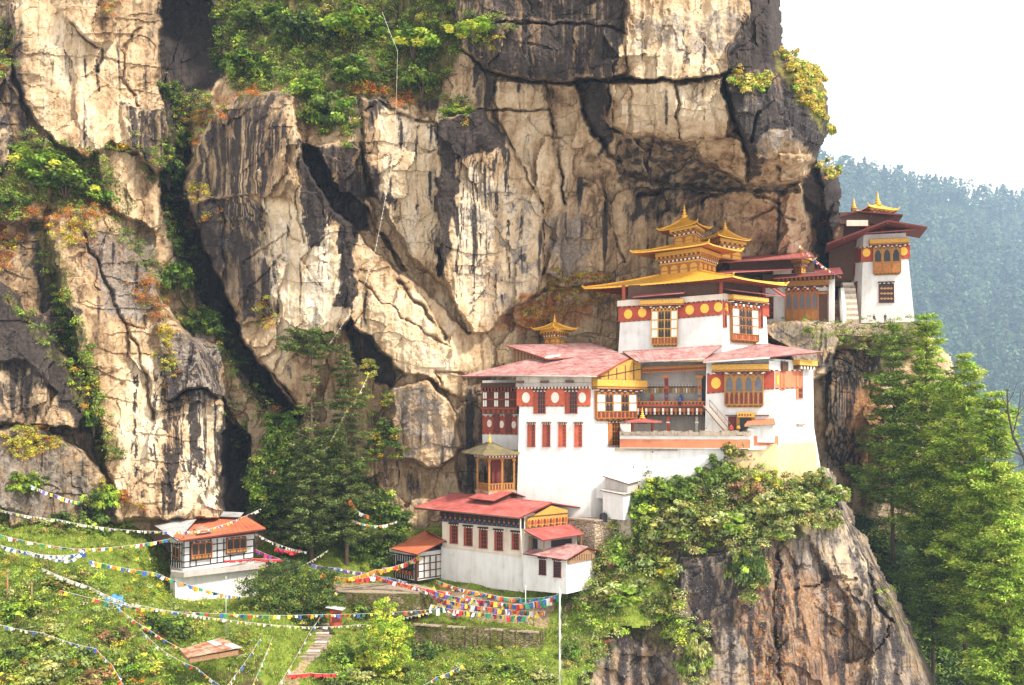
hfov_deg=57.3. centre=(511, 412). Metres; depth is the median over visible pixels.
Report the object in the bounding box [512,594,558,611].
prayer flag line
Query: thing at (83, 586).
prayer flag line
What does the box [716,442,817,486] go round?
plaster buttress
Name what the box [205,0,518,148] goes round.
cliff greenery
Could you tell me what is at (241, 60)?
shrub
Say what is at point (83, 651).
shrub
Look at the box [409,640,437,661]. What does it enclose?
shrub
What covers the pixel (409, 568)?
window
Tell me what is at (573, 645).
shrub
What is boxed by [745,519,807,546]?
shrub
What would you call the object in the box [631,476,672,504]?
shrub
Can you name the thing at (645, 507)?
shrub
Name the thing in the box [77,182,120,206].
shrub
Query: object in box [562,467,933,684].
rock spur
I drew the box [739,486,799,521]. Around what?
shrub
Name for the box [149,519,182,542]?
tin shed
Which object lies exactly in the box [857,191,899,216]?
roof cupola
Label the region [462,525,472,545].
window
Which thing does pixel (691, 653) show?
shrub
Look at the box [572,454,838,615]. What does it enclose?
spur scrub
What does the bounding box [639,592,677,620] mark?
shrub
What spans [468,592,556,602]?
prayer flag line
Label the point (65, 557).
prayer flag line
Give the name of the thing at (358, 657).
shrub
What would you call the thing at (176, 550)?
bay window
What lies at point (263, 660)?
prayer flag line
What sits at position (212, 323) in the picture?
shrub
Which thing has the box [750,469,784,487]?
shrub
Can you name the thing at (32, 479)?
shrub
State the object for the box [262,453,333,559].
fir tree
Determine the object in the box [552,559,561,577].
window
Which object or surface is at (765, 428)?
gate shelter
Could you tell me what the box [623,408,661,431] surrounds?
shrine kiosk
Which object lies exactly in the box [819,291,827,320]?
door
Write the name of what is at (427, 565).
side house
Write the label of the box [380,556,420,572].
prayer flag line
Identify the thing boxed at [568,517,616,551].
rubble wall
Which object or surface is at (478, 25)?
shrub
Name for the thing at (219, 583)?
retaining wall
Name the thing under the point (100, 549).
prayer flag line
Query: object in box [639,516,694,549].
shrub
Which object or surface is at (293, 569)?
prayer flag line
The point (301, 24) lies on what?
shrub
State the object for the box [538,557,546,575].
window
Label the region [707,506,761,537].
shrub
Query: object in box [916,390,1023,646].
pine tree
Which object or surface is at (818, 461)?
corner wall
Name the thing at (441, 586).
prayer flag line
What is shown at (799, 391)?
window
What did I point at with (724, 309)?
window
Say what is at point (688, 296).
temple
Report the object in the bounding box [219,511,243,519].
tin shed
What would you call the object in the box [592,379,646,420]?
bay window
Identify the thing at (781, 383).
window
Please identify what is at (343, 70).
shrub
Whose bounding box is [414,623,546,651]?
stone wall
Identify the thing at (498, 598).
prayer flag line
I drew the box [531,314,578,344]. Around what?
roof cupola
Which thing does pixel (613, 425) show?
window
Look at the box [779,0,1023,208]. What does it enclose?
sky
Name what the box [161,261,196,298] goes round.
shrub
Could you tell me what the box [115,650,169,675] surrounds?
shrub
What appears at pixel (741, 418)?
door
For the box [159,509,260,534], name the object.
prayer flag line
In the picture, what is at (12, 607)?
shrub
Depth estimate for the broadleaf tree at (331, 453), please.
166.25 m
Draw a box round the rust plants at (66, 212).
[0,0,619,510]
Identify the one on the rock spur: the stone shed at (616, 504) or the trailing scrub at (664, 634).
the trailing scrub at (664, 634)
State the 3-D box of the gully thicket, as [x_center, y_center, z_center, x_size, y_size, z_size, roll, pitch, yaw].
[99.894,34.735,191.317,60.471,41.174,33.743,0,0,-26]
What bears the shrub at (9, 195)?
on the cliff
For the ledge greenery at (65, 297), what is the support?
on the cliff
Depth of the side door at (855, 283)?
197.45 m
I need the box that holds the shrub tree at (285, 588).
[232,556,346,629]
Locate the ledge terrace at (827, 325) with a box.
[767,321,932,340]
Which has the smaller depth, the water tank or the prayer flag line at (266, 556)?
the prayer flag line at (266, 556)
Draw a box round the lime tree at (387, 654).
[362,597,413,678]
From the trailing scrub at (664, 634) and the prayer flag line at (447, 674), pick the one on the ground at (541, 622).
the prayer flag line at (447, 674)
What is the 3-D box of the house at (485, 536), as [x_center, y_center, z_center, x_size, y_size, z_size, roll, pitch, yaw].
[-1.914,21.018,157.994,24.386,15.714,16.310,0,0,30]
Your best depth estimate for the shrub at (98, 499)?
141.69 m
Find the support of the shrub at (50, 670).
on the ground at (541, 622)
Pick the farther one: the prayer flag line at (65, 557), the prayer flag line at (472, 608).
the prayer flag line at (472, 608)
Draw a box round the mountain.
[840,180,1023,469]
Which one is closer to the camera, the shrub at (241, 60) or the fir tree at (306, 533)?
the fir tree at (306, 533)
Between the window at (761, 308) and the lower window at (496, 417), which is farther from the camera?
the window at (761, 308)
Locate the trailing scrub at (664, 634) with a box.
[574,513,689,661]
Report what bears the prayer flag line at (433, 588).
on the ground at (541, 622)
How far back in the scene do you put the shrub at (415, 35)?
170.10 m
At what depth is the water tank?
154.08 m
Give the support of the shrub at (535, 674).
on the ground at (541, 622)
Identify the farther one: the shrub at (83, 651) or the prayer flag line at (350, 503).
the prayer flag line at (350, 503)
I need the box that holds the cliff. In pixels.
[0,0,961,551]
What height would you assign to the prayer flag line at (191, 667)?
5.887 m
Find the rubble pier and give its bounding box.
[617,513,635,537]
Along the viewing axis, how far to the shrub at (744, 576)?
141.73 m
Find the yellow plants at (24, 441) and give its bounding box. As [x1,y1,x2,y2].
[0,35,612,460]
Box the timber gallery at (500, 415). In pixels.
[481,380,518,449]
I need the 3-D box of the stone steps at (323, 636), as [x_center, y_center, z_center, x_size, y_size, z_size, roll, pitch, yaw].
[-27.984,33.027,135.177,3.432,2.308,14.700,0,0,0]
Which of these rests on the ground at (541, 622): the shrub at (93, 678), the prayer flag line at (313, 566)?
the shrub at (93, 678)
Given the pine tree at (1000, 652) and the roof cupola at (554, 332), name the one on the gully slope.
the pine tree at (1000, 652)
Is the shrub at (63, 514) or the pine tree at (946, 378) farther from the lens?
the pine tree at (946, 378)
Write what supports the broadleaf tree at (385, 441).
on the cliff
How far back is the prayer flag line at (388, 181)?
158.55 m
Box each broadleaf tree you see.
[240,408,321,541]
[243,490,335,538]
[313,426,378,535]
[335,487,414,567]
[352,358,396,439]
[362,411,408,486]
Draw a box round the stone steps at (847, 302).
[838,283,858,323]
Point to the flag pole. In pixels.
(559, 635)
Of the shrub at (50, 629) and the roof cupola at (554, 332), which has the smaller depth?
the shrub at (50, 629)
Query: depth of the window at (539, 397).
159.68 m
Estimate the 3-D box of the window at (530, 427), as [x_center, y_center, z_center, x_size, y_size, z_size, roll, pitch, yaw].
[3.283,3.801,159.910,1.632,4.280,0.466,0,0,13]
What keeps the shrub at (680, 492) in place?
on the rock spur
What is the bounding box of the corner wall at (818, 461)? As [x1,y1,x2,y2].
[814,431,819,466]
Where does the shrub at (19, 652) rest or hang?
on the ground at (541, 622)
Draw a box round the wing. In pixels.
[703,343,821,442]
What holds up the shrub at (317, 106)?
attached to the cliff
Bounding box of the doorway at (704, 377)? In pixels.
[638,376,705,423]
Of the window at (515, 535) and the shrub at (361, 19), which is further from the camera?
the shrub at (361, 19)
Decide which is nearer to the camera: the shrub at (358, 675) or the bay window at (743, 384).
the shrub at (358, 675)
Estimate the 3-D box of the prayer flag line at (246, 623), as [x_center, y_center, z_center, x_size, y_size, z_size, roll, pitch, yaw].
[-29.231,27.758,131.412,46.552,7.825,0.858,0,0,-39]
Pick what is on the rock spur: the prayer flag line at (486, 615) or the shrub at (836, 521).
the shrub at (836, 521)
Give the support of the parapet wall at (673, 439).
on the retaining wall at (635, 463)
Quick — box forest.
[817,148,1023,473]
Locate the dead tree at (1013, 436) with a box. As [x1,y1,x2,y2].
[1000,382,1023,468]
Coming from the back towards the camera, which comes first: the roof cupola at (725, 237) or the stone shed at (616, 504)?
the roof cupola at (725, 237)
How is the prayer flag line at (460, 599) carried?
on the ground at (541, 622)
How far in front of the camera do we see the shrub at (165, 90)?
173.78 m
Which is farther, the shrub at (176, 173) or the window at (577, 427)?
the shrub at (176, 173)
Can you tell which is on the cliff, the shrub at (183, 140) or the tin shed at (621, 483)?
the shrub at (183, 140)
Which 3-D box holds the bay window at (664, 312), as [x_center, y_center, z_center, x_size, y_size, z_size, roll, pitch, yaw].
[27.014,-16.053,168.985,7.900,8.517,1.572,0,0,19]
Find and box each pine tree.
[841,320,932,560]
[865,313,976,593]
[885,462,970,684]
[906,352,1003,649]
[914,377,969,596]
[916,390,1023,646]
[951,509,1023,684]
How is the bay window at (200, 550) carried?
in the house at (204, 549)
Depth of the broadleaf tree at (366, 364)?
162.78 m
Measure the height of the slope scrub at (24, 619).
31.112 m
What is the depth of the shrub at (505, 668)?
131.31 m
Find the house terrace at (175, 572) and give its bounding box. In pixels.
[169,560,276,576]
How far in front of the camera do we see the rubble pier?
153.77 m
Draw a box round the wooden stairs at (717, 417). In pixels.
[703,399,733,430]
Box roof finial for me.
[850,199,856,210]
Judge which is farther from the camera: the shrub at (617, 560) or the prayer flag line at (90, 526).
the shrub at (617, 560)
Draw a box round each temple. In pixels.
[582,204,788,352]
[717,252,842,321]
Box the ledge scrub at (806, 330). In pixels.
[781,313,922,355]
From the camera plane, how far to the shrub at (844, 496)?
154.32 m
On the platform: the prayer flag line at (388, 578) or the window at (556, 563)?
the prayer flag line at (388, 578)
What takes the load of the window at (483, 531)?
in the house at (485, 536)
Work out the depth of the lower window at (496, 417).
166.98 m
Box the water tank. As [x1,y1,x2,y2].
[599,511,606,521]
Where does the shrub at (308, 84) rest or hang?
on the cliff
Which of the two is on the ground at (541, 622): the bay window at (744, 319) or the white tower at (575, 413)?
the white tower at (575, 413)
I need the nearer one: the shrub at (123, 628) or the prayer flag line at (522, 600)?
the shrub at (123, 628)
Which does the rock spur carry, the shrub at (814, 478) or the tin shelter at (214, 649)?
the shrub at (814, 478)
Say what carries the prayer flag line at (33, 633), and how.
on the ground at (541, 622)
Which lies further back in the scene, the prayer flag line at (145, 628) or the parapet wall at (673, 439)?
the parapet wall at (673, 439)
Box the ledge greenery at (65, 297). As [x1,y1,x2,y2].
[0,16,472,463]
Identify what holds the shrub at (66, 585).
on the ground at (541, 622)
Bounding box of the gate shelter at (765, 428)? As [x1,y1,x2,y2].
[745,418,775,442]
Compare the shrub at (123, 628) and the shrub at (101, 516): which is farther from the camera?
the shrub at (101, 516)
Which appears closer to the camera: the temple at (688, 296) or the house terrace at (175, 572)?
the house terrace at (175, 572)
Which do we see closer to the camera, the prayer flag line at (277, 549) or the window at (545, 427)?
the prayer flag line at (277, 549)
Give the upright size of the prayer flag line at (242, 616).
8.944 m
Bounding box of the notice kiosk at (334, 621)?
[325,605,345,626]
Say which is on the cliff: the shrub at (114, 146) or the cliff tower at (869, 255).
the shrub at (114, 146)
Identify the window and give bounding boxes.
[170,544,180,560]
[191,540,212,559]
[226,536,246,553]
[395,561,412,575]
[448,522,458,543]
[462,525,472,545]
[478,526,487,548]
[493,414,511,432]
[493,528,503,550]
[510,530,519,549]
[526,422,535,446]
[532,389,545,413]
[533,538,571,548]
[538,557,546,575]
[541,422,550,446]
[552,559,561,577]
[557,422,566,446]
[564,389,577,413]
[573,422,582,446]
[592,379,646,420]
[608,420,621,445]
[639,298,684,346]
[711,363,768,406]
[722,306,726,327]
[728,294,768,343]
[759,307,763,327]
[766,297,773,318]
[780,372,784,389]
[784,279,828,320]
[795,365,803,398]
[869,237,908,275]
[878,281,894,302]
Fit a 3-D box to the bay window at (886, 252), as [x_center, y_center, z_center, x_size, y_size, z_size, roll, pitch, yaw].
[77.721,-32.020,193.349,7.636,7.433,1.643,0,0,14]
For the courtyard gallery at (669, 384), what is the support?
on the courtyard floor
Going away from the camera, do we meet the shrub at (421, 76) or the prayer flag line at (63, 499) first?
the prayer flag line at (63, 499)
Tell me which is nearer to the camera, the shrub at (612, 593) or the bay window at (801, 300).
the shrub at (612, 593)
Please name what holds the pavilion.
on the house at (485, 536)
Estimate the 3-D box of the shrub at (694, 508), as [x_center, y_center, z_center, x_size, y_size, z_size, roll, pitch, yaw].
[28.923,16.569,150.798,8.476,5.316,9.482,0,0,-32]
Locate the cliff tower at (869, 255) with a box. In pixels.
[817,211,926,323]
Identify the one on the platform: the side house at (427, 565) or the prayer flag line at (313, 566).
the prayer flag line at (313, 566)
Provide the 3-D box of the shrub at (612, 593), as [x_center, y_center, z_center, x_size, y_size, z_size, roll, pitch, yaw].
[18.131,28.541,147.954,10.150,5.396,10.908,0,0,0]
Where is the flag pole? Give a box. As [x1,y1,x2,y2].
[559,586,560,683]
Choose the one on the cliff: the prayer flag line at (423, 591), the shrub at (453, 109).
the shrub at (453, 109)
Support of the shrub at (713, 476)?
on the rock spur
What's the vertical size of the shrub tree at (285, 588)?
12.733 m
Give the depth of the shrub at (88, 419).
146.70 m
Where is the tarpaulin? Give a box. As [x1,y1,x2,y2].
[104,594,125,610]
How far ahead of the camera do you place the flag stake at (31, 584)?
117.93 m
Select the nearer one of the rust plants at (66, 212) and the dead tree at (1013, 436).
the dead tree at (1013, 436)
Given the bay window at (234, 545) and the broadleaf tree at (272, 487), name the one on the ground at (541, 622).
the broadleaf tree at (272, 487)
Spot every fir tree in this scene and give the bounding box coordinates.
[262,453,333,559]
[274,324,352,564]
[314,348,398,565]
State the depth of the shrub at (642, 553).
149.98 m
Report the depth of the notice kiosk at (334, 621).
137.98 m
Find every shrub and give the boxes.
[0,186,31,215]
[0,589,41,616]
[0,641,43,670]
[0,671,28,684]
[4,470,50,498]
[6,142,81,179]
[13,652,77,684]
[17,621,67,643]
[23,161,113,200]
[40,572,93,588]
[43,511,83,527]
[62,642,109,666]
[72,508,113,535]
[74,665,113,684]
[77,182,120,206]
[78,481,124,510]
[79,395,104,437]
[95,623,135,643]
[105,141,136,152]
[109,521,132,528]
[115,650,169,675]
[135,611,188,636]
[157,81,178,99]
[160,159,186,190]
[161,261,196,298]
[167,622,203,641]
[175,128,190,157]
[180,308,225,335]
[218,45,270,79]
[228,0,284,32]
[270,9,340,49]
[288,73,326,98]
[296,92,354,133]
[310,667,353,684]
[319,1,389,46]
[323,644,371,669]
[327,52,391,88]
[345,668,381,684]
[349,602,378,619]
[384,23,442,59]
[395,64,439,99]
[395,666,423,681]
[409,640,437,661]
[437,103,475,115]
[444,15,493,39]
[445,663,487,684]
[483,658,527,679]
[521,665,560,684]
[558,639,594,670]
[596,542,631,565]
[596,576,655,606]
[627,496,663,528]
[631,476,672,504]
[631,537,669,565]
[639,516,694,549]
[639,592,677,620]
[654,474,703,499]
[654,561,677,577]
[663,498,721,530]
[674,632,715,675]
[687,453,740,486]
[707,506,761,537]
[721,441,748,458]
[722,478,766,501]
[722,544,771,591]
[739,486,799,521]
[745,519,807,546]
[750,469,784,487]
[783,487,818,513]
[798,466,833,488]
[809,509,844,534]
[815,484,850,502]
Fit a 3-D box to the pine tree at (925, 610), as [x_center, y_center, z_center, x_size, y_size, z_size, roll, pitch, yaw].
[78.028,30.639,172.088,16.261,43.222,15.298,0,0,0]
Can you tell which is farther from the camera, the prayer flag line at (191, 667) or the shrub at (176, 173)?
the shrub at (176, 173)
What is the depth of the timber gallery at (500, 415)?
166.73 m
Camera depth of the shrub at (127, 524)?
146.48 m
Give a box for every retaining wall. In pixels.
[170,569,258,600]
[596,447,727,498]
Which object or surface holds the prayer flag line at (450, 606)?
on the ground at (541, 622)
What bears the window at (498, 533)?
in the house at (485, 536)
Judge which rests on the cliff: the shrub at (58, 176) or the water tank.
the shrub at (58, 176)
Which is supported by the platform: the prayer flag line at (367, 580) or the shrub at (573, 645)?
the prayer flag line at (367, 580)
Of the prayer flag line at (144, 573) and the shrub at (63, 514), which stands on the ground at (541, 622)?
the shrub at (63, 514)
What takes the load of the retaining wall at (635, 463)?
on the rock spur
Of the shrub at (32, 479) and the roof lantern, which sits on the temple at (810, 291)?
the roof lantern
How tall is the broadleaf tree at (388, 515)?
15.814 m
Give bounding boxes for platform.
[324,583,436,615]
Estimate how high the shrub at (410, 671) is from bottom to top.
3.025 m
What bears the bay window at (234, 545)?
in the house at (204, 549)
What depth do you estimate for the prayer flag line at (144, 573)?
128.33 m
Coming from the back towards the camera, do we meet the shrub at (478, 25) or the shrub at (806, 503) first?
the shrub at (478, 25)
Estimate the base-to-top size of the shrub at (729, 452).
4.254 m
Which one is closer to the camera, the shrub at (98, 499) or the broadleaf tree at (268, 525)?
the shrub at (98, 499)
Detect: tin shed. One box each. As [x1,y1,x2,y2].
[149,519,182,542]
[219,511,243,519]
[603,474,639,492]
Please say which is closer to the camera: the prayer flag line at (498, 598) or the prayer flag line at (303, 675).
the prayer flag line at (303, 675)
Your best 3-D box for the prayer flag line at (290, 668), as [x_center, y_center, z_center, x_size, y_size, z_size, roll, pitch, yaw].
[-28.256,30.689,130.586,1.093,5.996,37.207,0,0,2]
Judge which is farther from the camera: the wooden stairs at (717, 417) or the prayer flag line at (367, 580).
the wooden stairs at (717, 417)
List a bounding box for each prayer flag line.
[0,535,168,551]
[0,545,85,559]
[0,625,94,649]
[1,510,157,533]
[27,550,83,562]
[30,485,79,504]
[41,568,131,607]
[59,590,434,619]
[89,560,239,599]
[93,648,122,684]
[117,607,180,649]
[131,603,435,629]
[139,628,218,684]
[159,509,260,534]
[224,558,281,562]
[228,638,260,684]
[245,550,327,590]
[253,637,273,684]
[254,549,291,563]
[255,533,306,553]
[274,547,301,554]
[278,586,338,684]
[287,673,335,679]
[310,564,365,575]
[320,567,399,581]
[324,376,368,449]
[329,12,397,343]
[346,575,450,594]
[348,499,368,517]
[353,520,396,527]
[370,575,408,583]
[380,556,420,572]
[398,579,439,599]
[425,665,463,684]
[429,604,529,622]
[431,585,456,617]
[432,591,536,609]
[436,580,529,602]
[436,594,534,615]
[437,598,544,617]
[438,584,517,600]
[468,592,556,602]
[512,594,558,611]
[799,246,840,277]
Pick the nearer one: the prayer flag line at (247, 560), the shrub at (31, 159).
the prayer flag line at (247, 560)
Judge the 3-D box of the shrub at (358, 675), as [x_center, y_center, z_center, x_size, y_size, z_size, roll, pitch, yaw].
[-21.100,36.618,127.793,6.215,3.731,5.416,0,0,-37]
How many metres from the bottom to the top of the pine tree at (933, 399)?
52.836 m
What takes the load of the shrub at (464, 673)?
on the ground at (541, 622)
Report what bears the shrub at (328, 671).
on the ground at (541, 622)
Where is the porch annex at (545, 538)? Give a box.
[524,523,583,551]
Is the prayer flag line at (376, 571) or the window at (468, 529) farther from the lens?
the window at (468, 529)
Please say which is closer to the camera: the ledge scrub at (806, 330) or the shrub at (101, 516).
the shrub at (101, 516)
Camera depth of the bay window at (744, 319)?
168.99 m
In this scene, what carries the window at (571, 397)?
in the white tower at (575, 413)
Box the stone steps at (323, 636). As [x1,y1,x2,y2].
[299,623,332,660]
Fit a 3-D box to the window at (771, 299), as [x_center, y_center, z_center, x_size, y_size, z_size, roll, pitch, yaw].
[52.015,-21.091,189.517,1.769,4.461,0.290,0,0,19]
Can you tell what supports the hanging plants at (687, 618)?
hanging from the rock spur
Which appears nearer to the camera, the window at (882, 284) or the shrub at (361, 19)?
the shrub at (361, 19)
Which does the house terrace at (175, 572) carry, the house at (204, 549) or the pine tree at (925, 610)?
the house at (204, 549)
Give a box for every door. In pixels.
[726,412,768,430]
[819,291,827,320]
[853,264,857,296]
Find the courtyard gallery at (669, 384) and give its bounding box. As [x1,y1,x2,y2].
[623,345,721,431]
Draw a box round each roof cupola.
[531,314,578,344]
[700,221,751,263]
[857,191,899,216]
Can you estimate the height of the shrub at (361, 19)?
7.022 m
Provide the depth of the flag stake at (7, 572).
118.92 m
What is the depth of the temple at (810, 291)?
187.11 m
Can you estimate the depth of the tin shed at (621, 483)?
155.27 m
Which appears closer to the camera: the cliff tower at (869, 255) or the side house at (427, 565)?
the side house at (427, 565)
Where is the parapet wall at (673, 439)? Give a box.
[620,428,778,449]
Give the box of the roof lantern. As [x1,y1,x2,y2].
[790,253,816,273]
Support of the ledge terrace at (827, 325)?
on the cliff
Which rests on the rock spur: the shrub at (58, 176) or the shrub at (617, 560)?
the shrub at (617, 560)
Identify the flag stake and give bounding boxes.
[6,569,8,598]
[30,582,32,604]
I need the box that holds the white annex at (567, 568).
[523,543,604,593]
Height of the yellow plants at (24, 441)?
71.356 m
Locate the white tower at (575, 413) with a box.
[461,353,646,516]
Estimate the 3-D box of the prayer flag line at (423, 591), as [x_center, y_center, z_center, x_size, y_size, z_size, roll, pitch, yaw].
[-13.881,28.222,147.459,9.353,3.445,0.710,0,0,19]
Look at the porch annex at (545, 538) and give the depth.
150.32 m
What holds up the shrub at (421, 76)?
on the cliff
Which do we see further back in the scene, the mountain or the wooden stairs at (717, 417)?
the mountain
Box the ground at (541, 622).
[0,517,675,684]
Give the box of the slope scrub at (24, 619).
[0,507,619,684]
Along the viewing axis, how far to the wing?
158.98 m
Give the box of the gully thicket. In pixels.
[842,482,1023,684]
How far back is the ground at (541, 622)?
135.88 m
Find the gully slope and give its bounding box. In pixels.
[836,481,1023,684]
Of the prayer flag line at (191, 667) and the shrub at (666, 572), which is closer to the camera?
the prayer flag line at (191, 667)
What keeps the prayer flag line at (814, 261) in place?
attached to the temple at (810, 291)
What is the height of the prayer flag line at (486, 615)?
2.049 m
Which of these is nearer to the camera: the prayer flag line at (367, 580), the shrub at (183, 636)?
the shrub at (183, 636)
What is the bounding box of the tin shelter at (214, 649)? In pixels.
[179,638,242,662]
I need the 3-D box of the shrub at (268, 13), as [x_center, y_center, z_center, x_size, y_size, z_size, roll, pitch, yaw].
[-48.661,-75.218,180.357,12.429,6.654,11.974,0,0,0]
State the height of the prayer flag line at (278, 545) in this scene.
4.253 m
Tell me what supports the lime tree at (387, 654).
on the ground at (541, 622)
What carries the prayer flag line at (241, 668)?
hanging from the tin shelter at (214, 649)
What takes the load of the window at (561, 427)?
in the white tower at (575, 413)
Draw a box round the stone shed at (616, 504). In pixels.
[600,488,636,519]
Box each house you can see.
[154,516,265,570]
[389,530,446,581]
[414,490,579,592]
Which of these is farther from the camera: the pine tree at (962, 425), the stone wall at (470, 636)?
the pine tree at (962, 425)
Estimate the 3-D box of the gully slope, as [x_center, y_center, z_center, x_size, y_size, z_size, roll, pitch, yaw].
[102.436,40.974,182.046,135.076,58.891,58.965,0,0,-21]
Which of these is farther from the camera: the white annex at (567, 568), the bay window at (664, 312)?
the bay window at (664, 312)
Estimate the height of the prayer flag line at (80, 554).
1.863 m
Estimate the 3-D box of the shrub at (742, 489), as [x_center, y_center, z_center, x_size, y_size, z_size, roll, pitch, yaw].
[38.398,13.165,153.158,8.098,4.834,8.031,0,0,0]
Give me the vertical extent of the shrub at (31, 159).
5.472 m
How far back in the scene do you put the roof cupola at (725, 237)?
181.85 m
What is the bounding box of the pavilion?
[461,433,519,494]
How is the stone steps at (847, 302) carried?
on the ledge terrace at (827, 325)
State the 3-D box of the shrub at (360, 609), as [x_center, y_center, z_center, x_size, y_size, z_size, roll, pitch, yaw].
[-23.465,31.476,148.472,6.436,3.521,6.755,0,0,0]
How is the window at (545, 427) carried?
in the white tower at (575, 413)
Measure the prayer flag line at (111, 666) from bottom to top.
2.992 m
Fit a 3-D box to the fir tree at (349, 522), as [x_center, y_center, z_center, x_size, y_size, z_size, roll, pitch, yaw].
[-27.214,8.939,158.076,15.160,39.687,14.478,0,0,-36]
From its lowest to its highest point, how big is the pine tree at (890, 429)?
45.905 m
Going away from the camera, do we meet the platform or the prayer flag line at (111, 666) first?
the prayer flag line at (111, 666)
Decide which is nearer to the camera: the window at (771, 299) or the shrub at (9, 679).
the shrub at (9, 679)
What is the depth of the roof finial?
195.56 m
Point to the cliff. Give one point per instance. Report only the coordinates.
(602, 136)
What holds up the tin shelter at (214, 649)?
on the ground at (541, 622)
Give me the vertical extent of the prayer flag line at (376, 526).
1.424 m
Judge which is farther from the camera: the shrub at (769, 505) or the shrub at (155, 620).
the shrub at (769, 505)
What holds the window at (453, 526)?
in the house at (485, 536)
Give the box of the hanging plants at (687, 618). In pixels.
[572,584,928,684]

